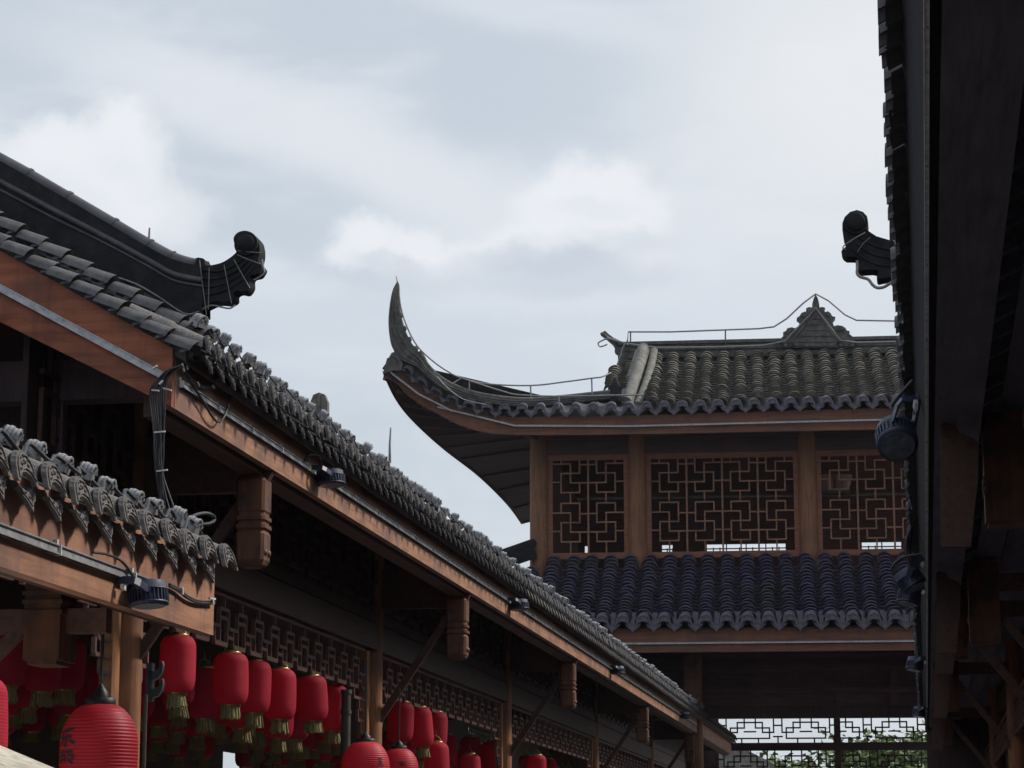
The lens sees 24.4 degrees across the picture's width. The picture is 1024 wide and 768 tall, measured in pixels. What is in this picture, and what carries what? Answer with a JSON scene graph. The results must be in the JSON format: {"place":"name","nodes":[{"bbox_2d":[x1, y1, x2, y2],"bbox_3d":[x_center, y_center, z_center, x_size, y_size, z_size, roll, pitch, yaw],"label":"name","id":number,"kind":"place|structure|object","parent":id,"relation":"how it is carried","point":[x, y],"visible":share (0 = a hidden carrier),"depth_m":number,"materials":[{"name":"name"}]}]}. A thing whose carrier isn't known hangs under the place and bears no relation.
{"place":"outdoors","nodes":[
{"label":"outdoors","id":0,"kind":"place"},
{"bbox_2d":[0,0,925,767],"label":"sky","id":1,"kind":"structure","parent":0,"point":[535,180],"materials":[{"name":"white"}]},
{"bbox_2d":[719,751,777,767],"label":"house","id":2,"kind":"structure","parent":0,"point":[745,760],"depth_m":64.93,"materials":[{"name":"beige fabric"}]},
{"label":"ground","id":3,"kind":"structure","parent":0,"visible":0},
{"bbox_2d":[0,746,52,767],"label":"parasol","id":4,"kind":"object","parent":3,"relation":"on","point":[9,758],"visible":1,"depth_m":5.83,"materials":[{"name":"beige fabric"}]},
{"bbox_2d":[0,443,237,667],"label":"market shed","id":5,"kind":"structure","parent":3,"relation":"on","point":[52,619],"depth_m":6.65,"materials":[{"name":"brown wood"}]},
{"bbox_2d":[0,424,23,449],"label":"tile lamp","id":6,"kind":"object","parent":5,"relation":"attached to","point":[16,435],"visible":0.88,"depth_m":5.94,"materials":[{"name":"white plastic"}]},
{"bbox_2d":[22,439,47,461],"bbox_3d":[-1.241,0.178,6.143,0.052,0.072,0.096,16,-12,6],"label":"tile lamp","id":7,"kind":"object","parent":5,"relation":"attached to","point":[32,453],"visible":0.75,"depth_m":6.13,"materials":[{"name":"white plastic"}]},
{"bbox_2d":[53,453,73,475],"bbox_3d":[-1.204,0.217,6.321,0.048,0.067,0.090,23,-12,6],"label":"tile lamp","id":8,"kind":"object","parent":5,"relation":"attached to","point":[64,469],"visible":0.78,"depth_m":6.31,"materials":[{"name":"white plastic"}]},
{"bbox_2d":[0,522,148,578],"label":"light strip","id":9,"kind":"object","parent":5,"relation":"attached to","point":[55,548],"visible":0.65,"depth_m":6.12,"materials":[{"name":"metal"}]},
{"bbox_2d":[75,461,97,485],"bbox_3d":[-1.172,0.247,6.511,0.050,0.070,0.094,20,-16,1],"label":"tile lamp","id":10,"kind":"object","parent":5,"relation":"attached to","point":[90,469],"visible":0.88,"depth_m":6.50,"materials":[{"name":"white plastic"}]},
{"bbox_2d":[59,634,138,767],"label":"ribbed lantern","id":11,"kind":"object","parent":5,"relation":"hanging from","point":[99,730],"visible":0.99,"depth_m":6.72,"materials":[{"name":"red fabric"}]},
{"bbox_2d":[93,476,117,495],"bbox_3d":[-1.154,0.297,6.700,0.051,0.071,0.095,20,2,7],"label":"tile lamp","id":12,"kind":"object","parent":5,"relation":"attached to","point":[109,489],"visible":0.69,"depth_m":6.69,"materials":[{"name":"white plastic"}]},
{"bbox_2d":[0,428,215,535],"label":"lamp cable","id":13,"kind":"object","parent":5,"relation":"attached to","point":[78,470],"visible":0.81,"depth_m":6.67,"materials":[{"name":"rubber"}]},
{"bbox_2d":[126,488,144,509],"bbox_3d":[-1.106,0.337,6.912,0.048,0.067,0.090,19,-14,10],"label":"tile lamp","id":14,"kind":"object","parent":5,"relation":"attached to","point":[138,495],"visible":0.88,"depth_m":6.90,"materials":[{"name":"white plastic"}]},
{"bbox_2d":[116,576,168,609],"bbox_3d":[-1.030,0.587,6.645,0.116,0.080,0.189,-2,-11,9],"label":"floodlight","id":15,"kind":"object","parent":5,"relation":"attached to","point":[148,594],"visible":1,"depth_m":6.63,"materials":[{"name":"blue paint"}]},
{"bbox_2d":[143,497,164,518],"bbox_3d":[-1.079,0.374,7.097,0.049,0.068,0.091,15,-2,16],"label":"tile lamp","id":16,"kind":"object","parent":5,"relation":"attached to","point":[154,510],"visible":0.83,"depth_m":7.09,"materials":[{"name":"plastic"}]},
{"bbox_2d":[168,505,187,526],"bbox_3d":[-1.033,0.409,7.294,0.050,0.070,0.093,26,-15,0],"label":"tile lamp","id":17,"kind":"object","parent":5,"relation":"attached to","point":[180,513],"visible":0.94,"depth_m":7.28,"materials":[{"name":"plastic"}]},
{"bbox_2d":[168,583,215,604],"bbox_3d":[-0.977,0.651,7.260,0.014,0.036,0.480,-2,-11,9],"label":"fascia cable","id":18,"kind":"object","parent":5,"relation":"attached to","point":[188,597],"visible":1,"depth_m":7.24,"materials":[{"name":"rubber"}]},
{"bbox_2d":[181,515,202,534],"bbox_3d":[-1.012,0.451,7.477,0.051,0.072,0.096,22,-14,14],"label":"tile lamp","id":19,"kind":"object","parent":5,"relation":"attached to","point":[197,527],"visible":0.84,"depth_m":7.46,"materials":[{"name":"plastic"}]},
{"bbox_2d":[142,694,147,767],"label":"metal pole","id":20,"kind":"object","parent":3,"relation":"on","point":[145,705],"visible":1,"depth_m":12.23,"materials":[{"name":"grey metal"}]},
{"bbox_2d":[0,152,736,767],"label":"timber gallery","id":21,"kind":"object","parent":3,"relation":"on","point":[328,584],"visible":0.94,"depth_m":14.72,"materials":[{"name":"brown wood"}]},
{"bbox_2d":[0,680,7,747],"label":"red lantern","id":22,"kind":"object","parent":21,"relation":"hanging from","point":[3,717],"visible":0.84,"depth_m":8.60,"materials":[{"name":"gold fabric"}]},
{"bbox_2d":[0,608,26,704],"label":"red lantern","id":23,"kind":"object","parent":21,"relation":"hanging from","point":[13,669],"visible":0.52,"depth_m":13.00,"materials":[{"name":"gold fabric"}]},
{"bbox_2d":[8,703,21,728],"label":"red lantern","id":24,"kind":"object","parent":21,"relation":"hanging from","point":[13,711],"visible":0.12,"depth_m":16.57,"materials":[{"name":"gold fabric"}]},
{"bbox_2d":[14,683,38,723],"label":"red lantern","id":25,"kind":"object","parent":21,"relation":"hanging from","point":[26,714],"visible":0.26,"depth_m":14.92,"materials":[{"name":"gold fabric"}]},
{"bbox_2d":[19,706,45,742],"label":"red lantern","id":26,"kind":"object","parent":21,"relation":"hanging from","point":[29,732],"visible":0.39,"depth_m":19.05,"materials":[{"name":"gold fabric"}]},
{"bbox_2d":[24,661,60,707],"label":"red lantern","id":27,"kind":"object","parent":21,"relation":"hanging from","point":[41,685],"visible":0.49,"depth_m":13.72,"materials":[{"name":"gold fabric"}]},
{"bbox_2d":[46,692,62,739],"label":"red lantern","id":28,"kind":"object","parent":21,"relation":"hanging from","point":[53,716],"visible":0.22,"depth_m":17.42,"materials":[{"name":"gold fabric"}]},
{"bbox_2d":[53,636,86,705],"bbox_3d":[-2.690,1.688,14.306,0.225,0.509,0.226,-6,-16,28],"label":"red lantern","id":29,"kind":"object","parent":21,"relation":"hanging from","point":[72,680],"visible":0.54,"depth_m":14.22,"materials":[{"name":"red fabric"}]},
{"bbox_2d":[53,670,88,727],"bbox_3d":[-2.920,2.023,15.664,0.222,0.510,0.210,0,-10,25],"label":"red lantern","id":30,"kind":"object","parent":21,"relation":"hanging from","point":[64,712],"visible":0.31,"depth_m":15.58,"materials":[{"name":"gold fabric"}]},
{"bbox_2d":[0,284,162,376],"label":"light strip","id":31,"kind":"object","parent":21,"relation":"attached to","point":[82,332],"visible":0.97,"depth_m":11.10,"materials":[{"name":"metal"}]},
{"bbox_2d":[86,654,98,696],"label":"red lantern","id":32,"kind":"object","parent":21,"relation":"hanging from","point":[93,675],"visible":0.11,"depth_m":16.12,"materials":[{"name":"red fabric"}]},
{"bbox_2d":[140,658,155,731],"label":"red lantern","id":33,"kind":"object","parent":21,"relation":"hanging from","point":[150,707],"visible":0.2,"depth_m":15.58,"materials":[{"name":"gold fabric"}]},
{"bbox_2d":[145,661,164,701],"bbox_3d":[-1.865,1.559,12.401,0.103,0.209,0.063,-2,-11,9],"label":"iron bracket","id":34,"kind":"object","parent":21,"relation":"attached to","point":[152,675],"visible":1,"depth_m":12.39,"materials":[{"name":"black metal"}]},
{"bbox_2d":[146,726,169,753],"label":"red lantern","id":35,"kind":"object","parent":21,"relation":"hanging from","point":[156,745],"visible":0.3,"depth_m":19.73,"materials":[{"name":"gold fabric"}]},
{"bbox_2d":[147,682,169,738],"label":"red lantern","id":36,"kind":"object","parent":21,"relation":"hanging from","point":[158,722],"visible":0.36,"depth_m":17.47,"materials":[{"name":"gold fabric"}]},
{"bbox_2d":[149,364,183,517],"bbox_3d":[-1.595,0.261,10.841,0.170,0.712,0.054,-2,-11,9],"label":"cable bundle","id":37,"kind":"object","parent":21,"relation":"hanging from","point":[158,440],"visible":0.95,"depth_m":10.86,"materials":[{"name":"rubber"}]},
{"bbox_2d":[164,734,185,754],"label":"red lantern","id":38,"kind":"object","parent":21,"relation":"hanging from","point":[174,748],"visible":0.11,"depth_m":20.36,"materials":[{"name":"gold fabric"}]},
{"bbox_2d":[162,701,188,728],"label":"red lantern","id":39,"kind":"object","parent":21,"relation":"hanging from","point":[177,722],"visible":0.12,"depth_m":16.18,"materials":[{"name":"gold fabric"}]},
{"bbox_2d":[165,736,187,767],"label":"red lantern","id":40,"kind":"object","parent":21,"relation":"hanging from","point":[177,760],"visible":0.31,"depth_m":22.88,"materials":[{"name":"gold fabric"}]},
{"bbox_2d":[159,630,195,709],"bbox_3d":[-1.930,1.611,13.664,0.209,0.534,0.222,-3,-12,13],"label":"red lantern","id":41,"kind":"object","parent":21,"relation":"hanging from","point":[178,654],"visible":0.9,"depth_m":13.58,"materials":[{"name":"fabric"}]},
{"bbox_2d":[161,684,194,719],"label":"red lantern","id":42,"kind":"object","parent":21,"relation":"hanging from","point":[176,713],"visible":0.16,"depth_m":14.83,"materials":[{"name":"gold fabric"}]},
{"bbox_2d":[166,714,191,744],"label":"red lantern","id":43,"kind":"object","parent":21,"relation":"hanging from","point":[176,736],"visible":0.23,"depth_m":18.06,"materials":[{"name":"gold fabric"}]},
{"bbox_2d":[119,250,264,314],"bbox_3d":[-1.646,-0.486,11.485,0.909,0.317,0.046,-1,-11,5],"label":"ridge wire","id":44,"kind":"object","parent":21,"relation":"attached to","point":[205,307],"visible":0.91,"depth_m":11.45,"materials":[{"name":"metal"}]},
{"bbox_2d":[185,718,206,749],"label":"red lantern","id":45,"kind":"object","parent":21,"relation":"hanging from","point":[196,740],"visible":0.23,"depth_m":18.55,"materials":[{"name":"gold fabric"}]},
{"bbox_2d":[186,313,208,329],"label":"tile lamp","id":46,"kind":"object","parent":21,"relation":"attached to","point":[197,320],"visible":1,"depth_m":11.17,"materials":[{"name":"plastic"}]},
{"bbox_2d":[187,735,209,759],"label":"red lantern","id":47,"kind":"object","parent":21,"relation":"hanging from","point":[197,754],"visible":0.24,"depth_m":21.18,"materials":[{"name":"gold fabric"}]},
{"bbox_2d":[188,652,220,733],"bbox_3d":[-2.012,2.021,15.498,0.209,0.531,0.230,-15,-18,43],"label":"red lantern","id":48,"kind":"object","parent":21,"relation":"hanging from","point":[204,709],"visible":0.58,"depth_m":15.40,"materials":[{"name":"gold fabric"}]},
{"bbox_2d":[196,737,214,767],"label":"red lantern","id":49,"kind":"object","parent":21,"relation":"hanging from","point":[208,753],"visible":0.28,"depth_m":23.72,"materials":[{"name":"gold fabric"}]},
{"bbox_2d":[181,348,231,422],"bbox_3d":[-1.420,0.007,11.438,0.134,0.294,0.879,-2,-11,8],"label":"cable loop","id":50,"kind":"object","parent":21,"relation":"hanging from","point":[194,384],"visible":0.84,"depth_m":11.38,"materials":[{"name":"rubber"}]},
{"bbox_2d":[208,719,227,738],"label":"red lantern","id":51,"kind":"object","parent":21,"relation":"hanging from","point":[222,724],"visible":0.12,"depth_m":17.24,"materials":[{"name":"fabric"}]},
{"bbox_2d":[213,644,248,720],"bbox_3d":[-1.751,1.832,14.740,0.226,0.519,0.210,10,-17,-40],"label":"red lantern","id":52,"kind":"object","parent":21,"relation":"hanging from","point":[230,680],"visible":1,"depth_m":14.65,"materials":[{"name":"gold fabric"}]},
{"bbox_2d":[226,710,254,742],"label":"red lantern","id":53,"kind":"object","parent":21,"relation":"hanging from","point":[242,734],"visible":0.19,"depth_m":16.06,"materials":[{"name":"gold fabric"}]},
{"bbox_2d":[235,752,252,767],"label":"red lantern","id":54,"kind":"object","parent":21,"relation":"hanging from","point":[241,760],"visible":0.31,"depth_m":25.26,"materials":[{"name":"red fabric"}]},
{"bbox_2d":[240,644,271,727],"bbox_3d":[-1.690,1.984,15.546,0.216,0.549,0.229,2,-11,-3],"label":"red lantern","id":55,"kind":"object","parent":21,"relation":"hanging from","point":[254,707],"visible":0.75,"depth_m":15.45,"materials":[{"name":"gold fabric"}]},
{"bbox_2d":[248,737,269,760],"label":"red lantern","id":56,"kind":"object","parent":21,"relation":"hanging from","point":[256,752],"visible":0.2,"depth_m":20.38,"materials":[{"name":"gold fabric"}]},
{"bbox_2d":[264,740,282,764],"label":"red lantern","id":57,"kind":"object","parent":21,"relation":"hanging from","point":[273,757],"visible":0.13,"depth_m":21.05,"materials":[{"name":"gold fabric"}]},
{"bbox_2d":[264,716,293,752],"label":"red lantern","id":58,"kind":"object","parent":21,"relation":"hanging from","point":[278,743],"visible":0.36,"depth_m":17.16,"materials":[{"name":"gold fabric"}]},
{"bbox_2d":[264,660,295,734],"bbox_3d":[-1.561,2.083,15.923,0.220,0.545,0.229,1,-14,-5],"label":"red lantern","id":59,"kind":"object","parent":21,"relation":"hanging from","point":[279,713],"visible":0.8,"depth_m":15.83,"materials":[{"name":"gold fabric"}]},
{"bbox_2d":[286,706,308,752],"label":"red lantern","id":60,"kind":"object","parent":21,"relation":"hanging from","point":[295,740],"visible":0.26,"depth_m":17.71,"materials":[{"name":"red fabric"}]},
{"bbox_2d":[295,733,315,758],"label":"red lantern","id":61,"kind":"object","parent":21,"relation":"hanging from","point":[308,742],"visible":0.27,"depth_m":19.61,"materials":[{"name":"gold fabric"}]},
{"bbox_2d":[296,669,327,733],"bbox_3d":[-1.417,2.221,16.765,0.230,0.509,0.214,3,-11,-37],"label":"red lantern","id":62,"kind":"object","parent":21,"relation":"hanging from","point":[312,700],"visible":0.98,"depth_m":16.68,"materials":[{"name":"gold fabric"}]},
{"bbox_2d":[310,393,328,419],"bbox_3d":[-1.127,0.169,13.842,0.110,0.238,0.064,-2,-11,9],"label":"upright tile","id":63,"kind":"object","parent":21,"relation":"on","point":[320,401],"visible":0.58,"depth_m":13.83,"materials":[{"name":"grey ceramic"}]},
{"bbox_2d":[315,730,330,753],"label":"red lantern","id":64,"kind":"object","parent":21,"relation":"hanging from","point":[323,747],"visible":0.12,"depth_m":20.35,"materials":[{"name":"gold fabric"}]},
{"bbox_2d":[314,745,333,767],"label":"red lantern","id":65,"kind":"object","parent":21,"relation":"hanging from","point":[324,761],"visible":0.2,"depth_m":22.71,"materials":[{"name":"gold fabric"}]},
{"bbox_2d":[311,465,345,488],"bbox_3d":[-1.058,0.536,13.661,0.173,0.102,0.297,-2,-11,9],"label":"floodlight","id":66,"kind":"object","parent":21,"relation":"attached to","point":[328,478],"visible":1,"depth_m":13.64,"materials":[{"name":"black metal"}]},
{"bbox_2d":[321,675,345,743],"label":"red lantern","id":67,"kind":"object","parent":21,"relation":"hanging from","point":[331,724],"visible":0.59,"depth_m":17.63,"materials":[{"name":"red fabric"}]},
{"bbox_2d":[340,689,351,767],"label":"drainpipe","id":68,"kind":"object","parent":21,"relation":"attached to","point":[345,711],"visible":0.78,"depth_m":17.54,"materials":[{"name":"metal"}]},
{"bbox_2d":[341,661,389,767],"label":"ribbed lantern","id":69,"kind":"object","parent":21,"relation":"hanging from","point":[365,750],"visible":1,"depth_m":14.56,"materials":[{"name":"red fabric"}]},
{"bbox_2d":[387,701,413,745],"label":"red lantern","id":70,"kind":"object","parent":21,"relation":"hanging from","point":[406,720],"visible":0.79,"depth_m":19.87,"materials":[{"name":"red fabric"}]},
{"bbox_2d":[386,688,418,767],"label":"ribbed lantern","id":71,"kind":"object","parent":21,"relation":"hanging from","point":[399,754],"visible":0.78,"depth_m":16.45,"materials":[{"name":"red fabric"}]},
{"bbox_2d":[411,706,433,758],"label":"red lantern","id":72,"kind":"object","parent":21,"relation":"hanging from","point":[422,739],"visible":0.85,"depth_m":20.61,"materials":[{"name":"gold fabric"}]},
{"bbox_2d":[424,735,449,767],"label":"red lantern","id":73,"kind":"object","parent":21,"relation":"hanging from","point":[439,754],"visible":0.84,"depth_m":20.89,"materials":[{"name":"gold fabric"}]},
{"bbox_2d":[179,377,696,725],"bbox_3d":[0.783,2.863,25.474,0.025,0.048,29.705,-2,-11,9],"label":"light strip","id":74,"kind":"object","parent":21,"relation":"attached to","point":[236,420],"visible":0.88,"depth_m":15.27,"materials":[{"name":"metal"}]},
{"bbox_2d":[431,710,447,742],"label":"red lantern","id":75,"kind":"object","parent":21,"relation":"hanging from","point":[440,723],"visible":0.37,"depth_m":21.36,"materials":[{"name":"red fabric"}]},
{"bbox_2d":[207,330,693,702],"bbox_3d":[0.735,2.439,24.702,0.047,0.072,27.904,-2,-11,9],"label":"lamp cable","id":76,"kind":"object","parent":21,"relation":"attached to","point":[353,442],"visible":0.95,"depth_m":16.27,"materials":[{"name":"rubber"}]},
{"bbox_2d":[446,729,457,767],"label":"red lantern","id":77,"kind":"object","parent":21,"relation":"hanging from","point":[451,743],"visible":0.45,"depth_m":24.11,"materials":[{"name":"red fabric"}]},
{"bbox_2d":[459,748,480,767],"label":"red lantern","id":78,"kind":"object","parent":21,"relation":"hanging from","point":[471,759],"visible":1,"depth_m":24.28,"materials":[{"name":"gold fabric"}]},
{"bbox_2d":[460,730,481,761],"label":"red lantern","id":79,"kind":"object","parent":21,"relation":"hanging from","point":[467,742],"visible":0.66,"depth_m":24.98,"materials":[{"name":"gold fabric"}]},
{"bbox_2d":[482,732,494,767],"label":"red lantern","id":80,"kind":"object","parent":21,"relation":"hanging from","point":[488,754],"visible":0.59,"depth_m":25.00,"materials":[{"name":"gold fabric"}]},
{"bbox_2d":[508,597,528,611],"bbox_3d":[0.057,1.913,20.533,0.173,0.102,0.297,-2,-11,9],"label":"floodlight","id":81,"kind":"object","parent":21,"relation":"attached to","point":[518,605],"visible":1,"depth_m":20.51,"materials":[{"name":"blue paint"}]},
{"bbox_2d":[527,750,545,767],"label":"red lantern","id":82,"kind":"object","parent":21,"relation":"hanging from","point":[536,760],"visible":1,"depth_m":27.53,"materials":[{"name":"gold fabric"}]},
{"bbox_2d":[382,282,964,767],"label":"pavilion","id":83,"kind":"structure","parent":3,"relation":"on","point":[624,504],"depth_m":40.96,"materials":[{"name":"tile"}]},
{"bbox_2d":[399,290,643,406],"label":"conductor wire","id":84,"kind":"object","parent":83,"relation":"attached to","point":[483,383],"visible":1,"depth_m":40.58,"materials":[{"name":"metal"}]},
{"bbox_2d":[548,454,628,559],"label":"window","id":85,"kind":"structure","parent":83,"relation":"in","point":[595,457],"depth_m":41.46,"materials":[{"name":"brown wood"}]},
{"bbox_2d":[437,406,881,426],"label":"light strip","id":86,"kind":"object","parent":83,"relation":"attached to","point":[694,424],"visible":0.88,"depth_m":40.32,"materials":[{"name":"metal"}]},
{"bbox_2d":[646,451,799,558],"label":"window","id":87,"kind":"structure","parent":83,"relation":"in","point":[767,454],"depth_m":41.22,"materials":[{"name":"brown wood"}]},
{"bbox_2d":[597,293,895,364],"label":"conductor wire","id":88,"kind":"object","parent":83,"relation":"attached to","point":[725,330],"visible":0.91,"depth_m":43.49,"materials":[{"name":"metal"}]},
{"bbox_2d":[626,640,914,644],"bbox_3d":[4.329,4.122,37.782,11.703,0.031,0.034,-1,-11,6],"label":"light strip","id":89,"kind":"object","parent":83,"relation":"attached to","point":[771,642],"visible":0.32,"depth_m":37.79,"materials":[{"name":"metal"}]},
{"bbox_2d":[834,474,851,488],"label":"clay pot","id":90,"kind":"object","parent":83,"relation":"on","point":[840,484],"visible":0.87,"depth_m":41.85,"materials":[{"name":"brown ceramic"}]},
{"bbox_2d":[816,450,905,555],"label":"window","id":91,"kind":"structure","parent":83,"relation":"in","point":[824,453],"depth_m":40.97,"materials":[{"name":"brown wood"}]},
{"bbox_2d":[756,751,831,767],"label":"leafy tree","id":92,"kind":"object","parent":3,"relation":"on","point":[761,754],"visible":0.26,"depth_m":78.64,"materials":[{"name":"green plant"}]},
{"bbox_2d":[771,726,876,767],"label":"leafy tree","id":93,"kind":"object","parent":3,"relation":"on","point":[868,732],"visible":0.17,"depth_m":71.53,"materials":[{"name":"green plant"}]},
{"bbox_2d":[827,720,926,767],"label":"leafy tree","id":94,"kind":"object","parent":3,"relation":"on","point":[882,755],"visible":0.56,"depth_m":68.17,"materials":[{"name":"green plant"}]},
{"bbox_2d":[872,729,926,767],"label":"leafy tree","id":95,"kind":"object","parent":3,"relation":"on","point":[912,740],"visible":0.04,"depth_m":74.34,"materials":[{"name":"green plant"}]},
{"bbox_2d":[841,0,1023,767],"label":"dark gallery","id":96,"kind":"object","parent":3,"relation":"on","point":[976,425],"visible":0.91,"depth_m":10.16,"materials":[{"name":"brown wood"}]},
{"bbox_2d":[842,232,890,288],"bbox_3d":[1.705,-0.589,11.304,0.248,0.286,0.015,-2,-11,10],"label":"ridge wire","id":97,"kind":"object","parent":96,"relation":"hanging from","point":[872,284],"visible":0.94,"depth_m":11.29,"materials":[{"name":"metal"}]},
{"bbox_2d":[875,393,920,461],"bbox_3d":[1.817,0.212,11.146,0.204,0.166,0.303,1,-54,-4],"label":"floodlight","id":98,"kind":"object","parent":96,"relation":"attached to","point":[896,438],"visible":0.99,"depth_m":11.12,"materials":[{"name":"blue paint"}]},
{"bbox_2d":[890,526,920,570],"bbox_3d":[2.669,0.819,16.029,0.204,1.033,1.225,-2,-11,11],"label":"cable bundle","id":99,"kind":"object","parent":96,"relation":"hanging from","point":[908,556],"visible":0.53,"depth_m":16.37,"materials":[{"name":"rubber"}]},
{"bbox_2d":[894,555,925,593],"bbox_3d":[2.833,1.369,16.773,0.203,0.166,0.303,-32,-15,-19],"label":"floodlight","id":100,"kind":"object","parent":96,"relation":"attached to","point":[908,580],"visible":0.94,"depth_m":16.74,"materials":[{"name":"blue paint"}]},
{"bbox_2d":[896,584,924,606],"bbox_3d":[3.129,1.656,18.567,0.193,0.157,0.288,7,-12,-6],"label":"floodlight","id":101,"kind":"object","parent":96,"relation":"attached to","point":[913,599],"visible":0.82,"depth_m":18.54,"materials":[{"name":"blue paint"}]},
{"bbox_2d":[905,656,925,672],"bbox_3d":[4.307,2.984,25.220,0.193,0.157,0.288,7,-12,-6],"label":"floodlight","id":102,"kind":"object","parent":96,"relation":"attached to","point":[914,664],"visible":0.97,"depth_m":25.19,"materials":[{"name":"blue paint"}]},
{"bbox_2d":[923,0,929,707],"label":"light strip","id":103,"kind":"object","parent":96,"relation":"attached to","point":[926,25],"visible":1,"depth_m":7.86,"materials":[{"name":"metal"}]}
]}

